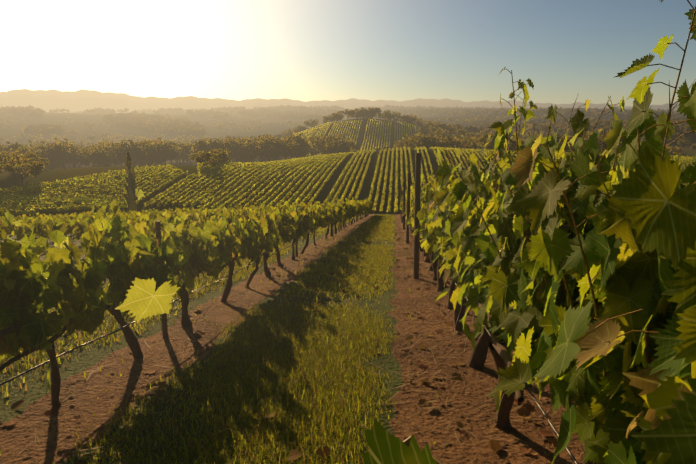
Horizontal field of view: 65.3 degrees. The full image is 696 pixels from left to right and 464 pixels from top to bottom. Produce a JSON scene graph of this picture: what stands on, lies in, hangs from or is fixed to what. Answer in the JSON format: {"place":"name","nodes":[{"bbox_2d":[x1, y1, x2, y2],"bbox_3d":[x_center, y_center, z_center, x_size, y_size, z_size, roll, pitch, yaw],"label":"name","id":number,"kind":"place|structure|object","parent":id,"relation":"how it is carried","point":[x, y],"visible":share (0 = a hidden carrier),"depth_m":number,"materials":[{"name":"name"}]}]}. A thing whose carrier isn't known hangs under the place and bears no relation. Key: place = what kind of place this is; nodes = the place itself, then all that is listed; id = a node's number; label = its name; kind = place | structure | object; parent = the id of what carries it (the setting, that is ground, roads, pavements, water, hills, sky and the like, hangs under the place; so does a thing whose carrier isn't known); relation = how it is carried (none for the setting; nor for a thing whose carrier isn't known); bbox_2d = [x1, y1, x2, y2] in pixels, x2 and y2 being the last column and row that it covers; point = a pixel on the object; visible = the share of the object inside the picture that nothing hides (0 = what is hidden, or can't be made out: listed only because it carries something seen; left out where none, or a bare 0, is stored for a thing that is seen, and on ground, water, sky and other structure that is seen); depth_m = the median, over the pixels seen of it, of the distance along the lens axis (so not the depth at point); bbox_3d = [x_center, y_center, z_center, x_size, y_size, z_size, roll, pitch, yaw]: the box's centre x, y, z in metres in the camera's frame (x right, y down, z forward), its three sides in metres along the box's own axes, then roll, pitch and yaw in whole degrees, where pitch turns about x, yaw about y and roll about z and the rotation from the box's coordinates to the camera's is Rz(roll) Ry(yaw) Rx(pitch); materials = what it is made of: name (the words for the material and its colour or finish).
{"place":"outdoors","nodes":[
{"label":"outdoors","id":0,"kind":"place"},
{"bbox_2d":[0,89,695,463],"bbox_3d":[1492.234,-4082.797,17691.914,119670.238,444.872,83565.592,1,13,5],"label":"terrain","id":1,"kind":"structure","parent":0,"point":[178,347],"depth_m":5.11,"materials":[{"name":"brown soil"}]},
{"bbox_2d":[2,228,557,463],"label":"fallen leaves","id":2,"kind":"object","parent":1,"relation":"on","point":[294,454],"visible":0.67,"depth_m":3.91,"materials":[{"name":"brown plant"}]},
{"bbox_2d":[0,230,565,463],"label":"dirt straw","id":3,"kind":"object","parent":1,"relation":"on","point":[449,424],"visible":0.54,"depth_m":4.26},
{"bbox_2d":[155,153,420,337],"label":"trellis posts","id":4,"kind":"object","parent":1,"relation":"on","point":[416,237],"visible":0.48,"depth_m":9.40,"materials":[{"name":"brown wood"}]},
{"bbox_2d":[0,214,576,463],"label":"grass","id":5,"kind":"structure","parent":1,"relation":"on","point":[367,257],"depth_m":4.36,"materials":[{"name":"green plant"}]},
{"bbox_2d":[0,250,577,463],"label":"dirt clods","id":6,"kind":"object","parent":1,"relation":"on","point":[430,410],"visible":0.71,"depth_m":3.84,"materials":[{"name":"brown soil"}]},
{"bbox_2d":[0,212,603,463],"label":"grapevine trunks","id":7,"kind":"object","parent":1,"relation":"on","point":[497,348],"visible":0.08,"depth_m":4.63,"materials":[{"name":"brown plant"}]},
{"bbox_2d":[0,183,421,241],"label":"vine leaves","id":8,"kind":"object","parent":7,"relation":"attached to","point":[77,225],"visible":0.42,"depth_m":19.83,"materials":[{"name":"green plant"}]},
{"bbox_2d":[196,168,483,267],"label":"vine leaves","id":9,"kind":"object","parent":7,"relation":"attached to","point":[245,244],"visible":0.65,"depth_m":9.57,"materials":[{"name":"green plant"}]},
{"bbox_2d":[0,147,694,214],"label":"vineyard rows","id":10,"kind":"object","parent":1,"relation":"on","point":[47,196],"visible":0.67,"depth_m":212.16,"materials":[{"name":"green plant"}]},
{"bbox_2d":[0,105,695,149],"bbox_3d":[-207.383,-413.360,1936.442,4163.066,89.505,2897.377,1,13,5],"label":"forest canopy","id":11,"kind":"object","parent":1,"relation":"on","point":[142,123],"visible":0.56,"depth_m":1285.02,"materials":[{"name":"green plant"}]},
{"bbox_2d":[295,119,428,156],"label":"vineyard rows","id":12,"kind":"object","parent":1,"relation":"on","point":[307,132],"visible":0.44,"depth_m":597.63,"materials":[{"name":"green plant"}]},
{"bbox_2d":[0,0,695,106],"label":"sky","id":13,"kind":"structure","parent":0,"point":[302,50],"materials":[{"name":"blue"}]},
{"bbox_3d":[1.088,-0.777,21.074,3.024,7.870,45.601,1,13,5],"label":"trellis","id":14,"kind":"object","parent":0,"visible":0},
{"bbox_2d":[115,278,180,322],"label":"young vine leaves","id":15,"kind":"object","parent":14,"relation":"attached to","point":[142,300],"visible":1,"depth_m":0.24,"materials":[{"name":"yellow plant"}]},
{"bbox_2d":[0,219,577,463],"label":"drip lines","id":16,"kind":"object","parent":14,"relation":"attached to","point":[526,386],"visible":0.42,"depth_m":3.50,"materials":[{"name":"black plastic"}]},
{"bbox_2d":[0,0,695,429],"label":"vine shoots","id":17,"kind":"object","parent":14,"relation":"attached to","point":[562,280],"visible":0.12,"depth_m":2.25,"materials":[{"name":"green plant"}]},
{"bbox_2d":[0,33,695,463],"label":"vine leaves","id":18,"kind":"object","parent":17,"relation":"attached to","point":[536,325],"visible":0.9,"depth_m":1.82,"materials":[{"name":"green plant"}]},
{"bbox_2d":[362,418,437,463],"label":"vine leaves","id":19,"kind":"object","parent":14,"relation":"attached to","point":[384,446],"visible":1,"depth_m":0.24,"materials":[{"name":"green plant"}]},
{"bbox_2d":[403,436,411,444],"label":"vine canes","id":20,"kind":"object","parent":19,"relation":"attached to","point":[406,441],"visible":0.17,"depth_m":0.28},
{"bbox_2d":[454,299,511,418],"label":"trellis strings","id":21,"kind":"object","parent":14,"relation":"attached to","point":[464,350],"visible":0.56,"depth_m":4.78,"materials":[{"name":"beige"}]}
]}

